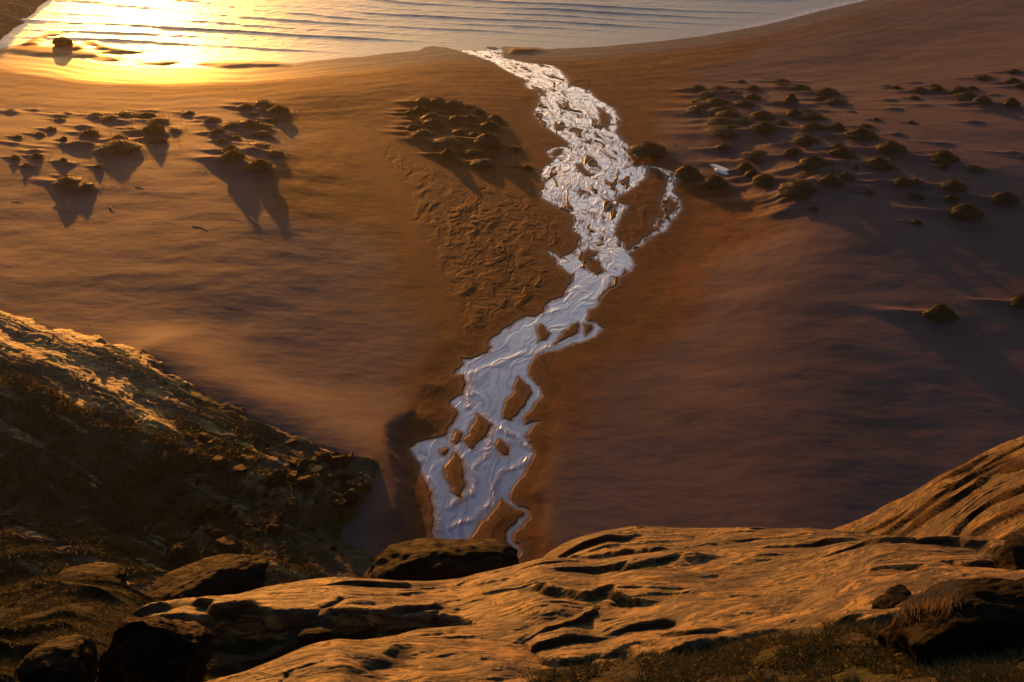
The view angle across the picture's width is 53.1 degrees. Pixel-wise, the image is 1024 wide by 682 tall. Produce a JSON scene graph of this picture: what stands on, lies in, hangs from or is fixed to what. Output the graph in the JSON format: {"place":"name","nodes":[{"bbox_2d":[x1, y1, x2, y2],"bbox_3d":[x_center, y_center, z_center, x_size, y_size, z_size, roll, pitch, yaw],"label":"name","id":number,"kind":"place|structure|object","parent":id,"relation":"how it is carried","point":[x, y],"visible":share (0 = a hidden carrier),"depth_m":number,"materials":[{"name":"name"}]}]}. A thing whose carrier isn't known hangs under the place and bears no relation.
{"place":"outdoors","nodes":[
{"label":"outdoors","id":0,"kind":"place"},
{"bbox_2d":[0,0,46,39],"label":"headland","id":1,"kind":"structure","parent":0,"point":[13,13],"depth_m":220.11,"materials":[{"name":"sand"}]},
{"bbox_2d":[0,567,168,681],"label":"mossy bank","id":2,"kind":"structure","parent":0,"point":[110,593],"depth_m":18.52,"materials":[{"name":"plant"}]},
{"bbox_2d":[14,635,98,681],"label":"boulder","id":3,"kind":"object","parent":2,"relation":"on","point":[67,658],"visible":0.98,"depth_m":13.86,"materials":[{"name":"stone"}]},
{"bbox_2d":[56,562,128,585],"bbox_3d":[-10.038,5.873,24.349,1.927,0.560,1.613,0,33,0],"label":"boulder","id":4,"kind":"object","parent":2,"relation":"on","point":[107,571],"visible":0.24,"depth_m":24.51,"materials":[{"name":"stone"}]},
{"bbox_2d":[96,614,212,681],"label":"boulder","id":5,"kind":"object","parent":2,"relation":"on","point":[153,649],"visible":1,"depth_m":12.91,"materials":[{"name":"stone"}]},
{"bbox_2d":[145,554,269,600],"bbox_3d":[-7.525,6.141,25.374,3.290,1.152,1.940,-16,36,-24],"label":"boulder","id":6,"kind":"object","parent":2,"relation":"on","point":[222,574],"visible":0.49,"depth_m":25.16,"materials":[{"name":"stone"}]},
{"bbox_2d":[0,311,378,593],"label":"rocky spur","id":7,"kind":"structure","parent":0,"point":[140,388],"depth_m":85.78,"materials":[{"name":"stone"}]},
{"bbox_2d":[0,362,336,587],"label":"spur grass","id":8,"kind":"structure","parent":7,"relation":"on","point":[4,566],"depth_m":82.23,"materials":[{"name":"grass"}]},
{"bbox_2d":[165,539,193,562],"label":"scree rock","id":9,"kind":"object","parent":7,"relation":"on","point":[174,551],"visible":0.97,"depth_m":77.78,"materials":[{"name":"stone"}]},
{"bbox_2d":[186,511,205,525],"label":"scree rock","id":10,"kind":"object","parent":7,"relation":"on","point":[193,516],"visible":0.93,"depth_m":81.06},
{"bbox_2d":[198,432,213,444],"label":"scree rock","id":11,"kind":"object","parent":7,"relation":"on","point":[204,437],"visible":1,"depth_m":88.16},
{"bbox_2d":[211,455,226,469],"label":"scree rock","id":12,"kind":"object","parent":7,"relation":"on","point":[218,462],"visible":1,"depth_m":85.11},
{"bbox_2d":[216,534,245,553],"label":"scree rock","id":13,"kind":"object","parent":7,"relation":"on","point":[229,542],"visible":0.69,"depth_m":78.07,"materials":[{"name":"stone"}]},
{"bbox_2d":[233,464,247,474],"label":"scree rock","id":14,"kind":"object","parent":7,"relation":"on","point":[241,467],"visible":1,"depth_m":85.06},
{"bbox_2d":[242,454,256,468],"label":"scree rock","id":15,"kind":"object","parent":7,"relation":"on","point":[247,458],"visible":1,"depth_m":86.28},
{"bbox_2d":[242,527,259,537],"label":"scree rock","id":16,"kind":"object","parent":7,"relation":"on","point":[254,530],"visible":0.98,"depth_m":79.56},
{"bbox_2d":[250,512,266,527],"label":"scree rock","id":17,"kind":"object","parent":7,"relation":"on","point":[261,520],"visible":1,"depth_m":80.87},
{"bbox_2d":[267,523,279,534],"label":"scree rock","id":18,"kind":"object","parent":7,"relation":"on","point":[274,529],"visible":1,"depth_m":80.08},
{"bbox_2d":[264,469,286,487],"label":"scree rock","id":19,"kind":"object","parent":7,"relation":"on","point":[275,478],"visible":1,"depth_m":84.20,"materials":[{"name":"stone"}]},
{"bbox_2d":[269,511,283,523],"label":"scree rock","id":20,"kind":"object","parent":7,"relation":"on","point":[277,517],"visible":1,"depth_m":81.08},
{"bbox_2d":[293,459,308,473],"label":"scree rock","id":21,"kind":"object","parent":7,"relation":"on","point":[300,466],"visible":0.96,"depth_m":86.06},
{"bbox_2d":[295,475,315,489],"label":"scree rock","id":22,"kind":"object","parent":7,"relation":"on","point":[306,481],"visible":0.97,"depth_m":84.20,"materials":[{"name":"stone"}]},
{"bbox_2d":[313,452,332,464],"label":"scree rock","id":23,"kind":"object","parent":7,"relation":"on","point":[326,457],"visible":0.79,"depth_m":87.27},
{"bbox_2d":[332,496,346,507],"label":"scree rock","id":24,"kind":"object","parent":7,"relation":"on","point":[339,501],"visible":1,"depth_m":82.69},
{"bbox_2d":[330,455,349,470],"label":"scree rock","id":25,"kind":"object","parent":7,"relation":"on","point":[339,462],"visible":0.98,"depth_m":86.94,"materials":[{"name":"stone"}]},
{"bbox_2d":[343,488,358,506],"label":"scree rock","id":26,"kind":"object","parent":7,"relation":"on","point":[350,496],"visible":0.96,"depth_m":83.39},
{"bbox_2d":[0,0,864,68],"bbox_3d":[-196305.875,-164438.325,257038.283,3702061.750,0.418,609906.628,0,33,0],"label":"sea water","id":27,"kind":"structure","parent":0,"point":[187,33],"depth_m":215.20,"materials":[{"name":"liquid"}]},
{"bbox_2d":[52,36,72,45],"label":"boulder","id":28,"kind":"object","parent":27,"relation":"in","point":[61,41],"visible":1,"depth_m":201.96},
{"bbox_2d":[206,606,675,681],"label":"rock shelf","id":29,"kind":"object","parent":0,"point":[494,651],"visible":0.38,"depth_m":15.01,"materials":[{"name":"stone"}]},
{"bbox_2d":[297,627,333,645],"bbox_3d":[-3.385,5.134,17.669,0.625,0.291,0.404,0,33,0],"label":"stone","id":30,"kind":"object","parent":29,"relation":"on","point":[305,637],"visible":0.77,"depth_m":17.60,"materials":[{"name":"stone"}]},
{"bbox_2d":[0,0,1023,563],"bbox_3d":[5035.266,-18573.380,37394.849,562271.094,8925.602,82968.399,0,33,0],"label":"sand","id":31,"kind":"structure","parent":0,"point":[366,284],"depth_m":121.26,"materials":[{"name":"sand"}]},
{"bbox_2d":[53,175,81,186],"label":"dune tussock","id":32,"kind":"object","parent":31,"relation":"on","point":[66,181],"visible":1,"depth_m":137.91,"materials":[{"name":"green plant"}]},
{"bbox_2d":[73,182,95,190],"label":"dune tussock","id":33,"kind":"object","parent":31,"relation":"on","point":[88,186],"visible":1,"depth_m":136.98,"materials":[{"name":"green plant"}]},
{"bbox_2d":[79,128,98,136],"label":"dune tussock","id":34,"kind":"object","parent":31,"relation":"on","point":[88,132],"visible":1,"depth_m":155.41,"materials":[{"name":"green plant"}]},
{"bbox_2d":[95,138,143,154],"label":"dune tussock","id":35,"kind":"object","parent":31,"relation":"on","point":[119,146],"visible":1,"depth_m":148.40,"materials":[{"name":"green plant"}]},
{"bbox_2d":[142,121,165,133],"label":"dune tussock","id":36,"kind":"object","parent":31,"relation":"on","point":[153,127],"visible":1,"depth_m":155.17,"materials":[{"name":"green plant"}]},
{"bbox_2d":[146,136,167,142],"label":"dune tussock","id":37,"kind":"object","parent":31,"relation":"on","point":[156,139],"visible":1,"depth_m":152.66,"materials":[{"name":"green plant"}]},
{"bbox_2d":[219,148,245,161],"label":"dune tussock","id":38,"kind":"object","parent":31,"relation":"on","point":[231,155],"visible":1,"depth_m":144.13,"materials":[{"name":"green plant"}]},
{"bbox_2d":[239,118,260,126],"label":"dune tussock","id":39,"kind":"object","parent":31,"relation":"on","point":[250,122],"visible":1,"depth_m":158.80,"materials":[{"name":"green plant"}]},
{"bbox_2d":[243,157,273,171],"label":"dune tussock","id":40,"kind":"object","parent":31,"relation":"on","point":[258,164],"visible":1,"depth_m":142.50,"materials":[{"name":"green plant"}]},
{"bbox_2d":[250,130,271,136],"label":"dune tussock","id":41,"kind":"object","parent":31,"relation":"on","point":[262,133],"visible":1,"depth_m":156.14,"materials":[{"name":"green plant"}]},
{"bbox_2d":[252,99,273,108],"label":"dune tussock","id":42,"kind":"object","parent":31,"relation":"on","point":[262,103],"visible":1,"depth_m":169.44,"materials":[{"name":"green plant"}]},
{"bbox_2d":[266,149,283,156],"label":"dune tussock","id":43,"kind":"object","parent":31,"relation":"on","point":[274,153],"visible":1,"depth_m":148.63,"materials":[{"name":"green plant"}]},
{"bbox_2d":[266,105,290,114],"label":"dune tussock","id":44,"kind":"object","parent":31,"relation":"on","point":[280,109],"visible":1,"depth_m":166.09,"materials":[{"name":"green plant"}]},
{"bbox_2d":[411,128,435,136],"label":"dune tussock","id":45,"kind":"object","parent":31,"relation":"on","point":[425,132],"visible":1,"depth_m":159.05,"materials":[{"name":"green plant"}]},
{"bbox_2d":[421,117,445,126],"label":"dune tussock","id":46,"kind":"object","parent":31,"relation":"on","point":[433,122],"visible":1,"depth_m":162.03,"materials":[{"name":"green plant"}]},
{"bbox_2d":[431,136,464,146],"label":"dune tussock","id":47,"kind":"object","parent":31,"relation":"on","point":[446,141],"visible":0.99,"depth_m":155.75,"materials":[{"name":"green plant"}]},
{"bbox_2d":[442,99,464,107],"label":"dune tussock","id":48,"kind":"object","parent":31,"relation":"on","point":[453,103],"visible":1,"depth_m":168.81,"materials":[{"name":"green plant"}]},
{"bbox_2d":[470,158,494,167],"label":"dune tussock","id":49,"kind":"object","parent":31,"relation":"on","point":[483,162],"visible":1,"depth_m":149.26,"materials":[{"name":"green plant"}]},
{"bbox_2d":[474,131,502,145],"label":"dune tussock","id":50,"kind":"object","parent":31,"relation":"on","point":[488,138],"visible":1,"depth_m":154.99,"materials":[{"name":"green plant"}]},
{"bbox_2d":[479,120,500,128],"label":"dune tussock","id":51,"kind":"object","parent":31,"relation":"on","point":[489,124],"visible":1,"depth_m":161.10,"materials":[{"name":"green plant"}]},
{"bbox_2d":[627,139,665,156],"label":"dune tussock","id":52,"kind":"object","parent":31,"relation":"on","point":[647,149],"visible":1,"depth_m":152.26,"materials":[{"name":"green plant"}]},
{"bbox_2d":[674,165,701,179],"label":"dune tussock","id":53,"kind":"object","parent":31,"relation":"on","point":[687,172],"visible":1,"depth_m":144.43,"materials":[{"name":"green plant"}]},
{"bbox_2d":[688,103,712,113],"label":"dune tussock","id":54,"kind":"object","parent":31,"relation":"on","point":[696,108],"visible":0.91,"depth_m":165.59,"materials":[{"name":"green plant"}]},
{"bbox_2d":[701,174,728,187],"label":"dune tussock","id":55,"kind":"object","parent":31,"relation":"on","point":[714,181],"visible":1,"depth_m":141.00,"materials":[{"name":"green plant"}]},
{"bbox_2d":[705,97,731,105],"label":"dune tussock","id":56,"kind":"object","parent":31,"relation":"on","point":[719,101],"visible":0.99,"depth_m":167.28,"materials":[{"name":"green plant"}]},
{"bbox_2d":[707,116,730,124],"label":"dune tussock","id":57,"kind":"object","parent":31,"relation":"on","point":[718,120],"visible":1,"depth_m":158.13,"materials":[{"name":"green plant"}]},
{"bbox_2d":[710,164,728,174],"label":"flotsam","id":58,"kind":"object","parent":31,"relation":"on","point":[720,169],"visible":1,"depth_m":146.34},
{"bbox_2d":[707,104,738,113],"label":"dune tussock","id":59,"kind":"object","parent":31,"relation":"on","point":[713,110],"visible":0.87,"depth_m":163.44,"materials":[{"name":"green plant"}]},
{"bbox_2d":[706,123,740,136],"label":"dune tussock","id":60,"kind":"object","parent":31,"relation":"on","point":[726,130],"visible":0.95,"depth_m":155.25,"materials":[{"name":"green plant"}]},
{"bbox_2d":[714,109,740,117],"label":"dune tussock","id":61,"kind":"object","parent":31,"relation":"on","point":[728,113],"visible":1,"depth_m":160.03,"materials":[{"name":"green plant"}]},
{"bbox_2d":[730,116,754,125],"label":"dune tussock","id":62,"kind":"object","parent":31,"relation":"on","point":[743,119],"visible":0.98,"depth_m":157.29,"materials":[{"name":"green plant"}]},
{"bbox_2d":[734,99,755,106],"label":"dune tussock","id":63,"kind":"object","parent":31,"relation":"on","point":[745,103],"visible":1,"depth_m":165.99,"materials":[{"name":"green plant"}]},
{"bbox_2d":[743,92,762,99],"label":"dune tussock","id":64,"kind":"object","parent":31,"relation":"on","point":[753,96],"visible":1,"depth_m":169.76,"materials":[{"name":"green plant"}]},
{"bbox_2d":[740,149,768,161],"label":"dune tussock","id":65,"kind":"object","parent":31,"relation":"on","point":[753,155],"visible":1,"depth_m":146.01,"materials":[{"name":"green plant"}]},
{"bbox_2d":[750,110,773,120],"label":"dune tussock","id":66,"kind":"object","parent":31,"relation":"on","point":[763,115],"visible":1,"depth_m":158.19,"materials":[{"name":"green plant"}]},
{"bbox_2d":[752,173,775,186],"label":"dune tussock","id":67,"kind":"object","parent":31,"relation":"on","point":[763,180],"visible":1,"depth_m":137.84,"materials":[{"name":"green plant"}]},
{"bbox_2d":[751,120,777,131],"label":"dune tussock","id":68,"kind":"object","parent":31,"relation":"on","point":[765,126],"visible":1,"depth_m":152.46,"materials":[{"name":"green plant"}]},
{"bbox_2d":[783,147,802,156],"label":"dune tussock","id":69,"kind":"object","parent":31,"relation":"on","point":[792,151],"visible":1,"depth_m":143.31,"materials":[{"name":"green plant"}]},
{"bbox_2d":[787,84,810,90],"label":"dune tussock","id":70,"kind":"object","parent":31,"relation":"on","point":[800,87],"visible":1,"depth_m":174.00,"materials":[{"name":"green plant"}]},
{"bbox_2d":[777,179,821,199],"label":"dune tussock","id":71,"kind":"object","parent":31,"relation":"on","point":[804,189],"visible":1,"depth_m":131.86,"materials":[{"name":"green plant"}]},
{"bbox_2d":[793,134,819,144],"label":"dune tussock","id":72,"kind":"object","parent":31,"relation":"on","point":[806,139],"visible":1,"depth_m":146.34,"materials":[{"name":"green plant"}]},
{"bbox_2d":[797,169,819,178],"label":"dune tussock","id":73,"kind":"object","parent":31,"relation":"on","point":[804,174],"visible":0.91,"depth_m":135.98,"materials":[{"name":"green plant"}]},
{"bbox_2d":[797,112,828,121],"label":"dune tussock","id":74,"kind":"object","parent":31,"relation":"on","point":[811,117],"visible":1,"depth_m":156.53,"materials":[{"name":"green plant"}]},
{"bbox_2d":[799,122,829,130],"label":"dune tussock","id":75,"kind":"object","parent":31,"relation":"on","point":[812,126],"visible":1,"depth_m":150.87,"materials":[{"name":"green plant"}]},
{"bbox_2d":[797,155,832,168],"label":"dune tussock","id":76,"kind":"object","parent":31,"relation":"on","point":[813,161],"visible":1,"depth_m":137.55,"materials":[{"name":"green plant"}]},
{"bbox_2d":[815,87,840,95],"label":"dune tussock","id":77,"kind":"object","parent":31,"relation":"on","point":[826,91],"visible":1,"depth_m":170.26,"materials":[{"name":"green plant"}]},
{"bbox_2d":[817,173,844,185],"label":"dune tussock","id":78,"kind":"object","parent":31,"relation":"on","point":[830,179],"visible":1,"depth_m":132.30,"materials":[{"name":"green plant"}]},
{"bbox_2d":[825,97,848,104],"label":"dune tussock","id":79,"kind":"object","parent":31,"relation":"on","point":[836,101],"visible":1,"depth_m":164.52,"materials":[{"name":"green plant"}]},
{"bbox_2d":[826,146,856,157],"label":"dune tussock","id":80,"kind":"object","parent":31,"relation":"on","point":[841,152],"visible":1,"depth_m":140.59,"materials":[{"name":"green plant"}]},
{"bbox_2d":[845,126,879,139],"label":"dune tussock","id":81,"kind":"object","parent":31,"relation":"on","point":[861,133],"visible":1,"depth_m":146.82,"materials":[{"name":"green plant"}]},
{"bbox_2d":[863,154,895,169],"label":"dune tussock","id":82,"kind":"object","parent":31,"relation":"on","point":[879,162],"visible":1,"depth_m":136.95,"materials":[{"name":"green plant"}]},
{"bbox_2d":[874,140,906,153],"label":"dune tussock","id":83,"kind":"object","parent":31,"relation":"on","point":[892,146],"visible":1,"depth_m":141.03,"materials":[{"name":"green plant"}]},
{"bbox_2d":[893,177,913,186],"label":"dune tussock","id":84,"kind":"object","parent":31,"relation":"on","point":[903,181],"visible":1,"depth_m":131.94,"materials":[{"name":"green plant"}]},
{"bbox_2d":[922,302,959,322],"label":"dune tussock","id":85,"kind":"object","parent":31,"relation":"on","point":[940,312],"visible":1,"depth_m":106.82,"materials":[{"name":"green plant"}]},
{"bbox_2d":[929,150,960,163],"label":"dune tussock","id":86,"kind":"object","parent":31,"relation":"on","point":[947,156],"visible":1,"depth_m":138.47,"materials":[{"name":"green plant"}]},
{"bbox_2d":[939,178,967,191],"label":"dune tussock","id":87,"kind":"object","parent":31,"relation":"on","point":[955,185],"visible":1,"depth_m":130.93,"materials":[{"name":"green plant"}]},
{"bbox_2d":[947,202,983,218],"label":"dune tussock","id":88,"kind":"object","parent":31,"relation":"on","point":[967,210],"visible":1,"depth_m":125.04,"materials":[{"name":"green plant"}]},
{"bbox_2d":[954,92,982,99],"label":"dune tussock","id":89,"kind":"object","parent":31,"relation":"on","point":[966,95],"visible":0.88,"depth_m":164.05,"materials":[{"name":"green plant"}]},
{"bbox_2d":[966,164,984,171],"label":"dune tussock","id":90,"kind":"object","parent":31,"relation":"on","point":[975,168],"visible":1,"depth_m":136.72,"materials":[{"name":"green plant"}]},
{"bbox_2d":[973,95,991,104],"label":"dune tussock","id":91,"kind":"object","parent":31,"relation":"on","point":[983,100],"visible":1,"depth_m":159.51,"materials":[{"name":"green plant"}]},
{"bbox_2d":[990,191,1020,204],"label":"dune tussock","id":92,"kind":"object","parent":31,"relation":"on","point":[1006,197],"visible":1,"depth_m":128.44,"materials":[{"name":"green plant"}]},
{"bbox_2d":[1003,97,1020,106],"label":"dune tussock","id":93,"kind":"object","parent":31,"relation":"on","point":[1011,101],"visible":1,"depth_m":158.22,"materials":[{"name":"green plant"}]},
{"bbox_2d":[1009,294,1023,308],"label":"dune tussock","id":94,"kind":"object","parent":31,"relation":"on","point":[1018,300],"visible":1,"depth_m":109.17,"materials":[{"name":"green plant"}]},
{"bbox_2d":[2,69,1023,342],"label":"dune grass","id":95,"kind":"structure","parent":0,"point":[634,143],"depth_m":152.65,"materials":[{"name":"plant"}]},
{"bbox_2d":[410,50,681,556],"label":"stream water","id":96,"kind":"structure","parent":0,"point":[493,475],"depth_m":111.36,"materials":[{"name":"white liquid"}]},
{"bbox_2d":[131,535,1023,681],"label":"rock shelf","id":97,"kind":"object","parent":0,"point":[705,597],"visible":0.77,"depth_m":17.68,"materials":[{"name":"stone"}]},
{"bbox_2d":[204,630,371,681],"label":"hollow grass","id":98,"kind":"structure","parent":97,"relation":"on","point":[244,646],"depth_m":18.35,"materials":[{"name":"plant"}]},
{"bbox_2d":[363,538,518,580],"bbox_3d":[-2.227,7.807,33.642,5.460,3.169,2.765,0,33,0],"label":"boulder","id":99,"kind":"object","parent":97,"relation":"on","point":[427,559],"visible":0.34,"depth_m":32.52,"materials":[{"name":"stone"}]},
{"bbox_2d":[871,593,906,608],"bbox_3d":[5.002,3.545,13.394,0.587,0.424,0.565,0,33,0],"label":"boulder","id":100,"kind":"object","parent":97,"relation":"on","point":[886,601],"visible":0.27,"depth_m":13.36,"materials":[{"name":"stone"}]},
{"bbox_2d":[885,584,911,598],"bbox_3d":[5.153,3.437,13.570,0.380,0.263,0.414,-27,41,-35],"label":"boulder","id":101,"kind":"object","parent":100,"relation":"on","point":[901,589],"visible":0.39,"depth_m":13.57,"materials":[{"name":"stone"}]},
{"bbox_2d":[876,577,1023,666],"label":"boulder","id":102,"kind":"object","parent":97,"relation":"on","point":[986,615],"visible":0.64,"depth_m":10.64,"materials":[{"name":"stone"}]},
{"bbox_2d":[892,578,961,623],"bbox_3d":[4.572,3.120,11.305,0.701,1.640,0.874,15,36,22],"label":"dry grass clump","id":103,"kind":"object","parent":102,"relation":"on","point":[949,592],"visible":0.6,"depth_m":10.92,"materials":[{"name":"plant"}]},
{"bbox_2d":[992,534,1023,569],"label":"boulder","id":104,"kind":"object","parent":97,"relation":"on","point":[1009,554],"visible":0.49,"depth_m":14.86,"materials":[{"name":"stone"}]},
{"bbox_2d":[542,526,877,558],"bbox_3d":[6.895,20.025,35.972,16.012,46.484,16.994,0,33,0],"label":"rock shelf","id":105,"kind":"object","parent":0,"point":[630,540],"visible":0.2,"depth_m":24.08,"materials":[{"name":"stone"}]},
{"bbox_2d":[538,626,1023,681],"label":"turf bank","id":106,"kind":"structure","parent":0,"point":[620,670],"depth_m":11.99,"materials":[{"name":"grass"},{"name":"plant"}]},
{"bbox_2d":[513,610,1023,681],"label":"heath plants","id":107,"kind":"object","parent":106,"relation":"on","point":[963,670],"visible":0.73,"depth_m":11.85,"materials":[{"name":"green plant"}]},
{"bbox_2d":[831,436,1023,539],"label":"rock shelf","id":108,"kind":"object","parent":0,"point":[969,503],"visible":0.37,"depth_m":23.56,"materials":[{"name":"stone"}]},
{"bbox_2d":[854,441,1023,535],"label":"shelf grass","id":109,"kind":"structure","parent":108,"relation":"on","point":[1009,465],"depth_m":23.76,"materials":[{"name":"plant"}]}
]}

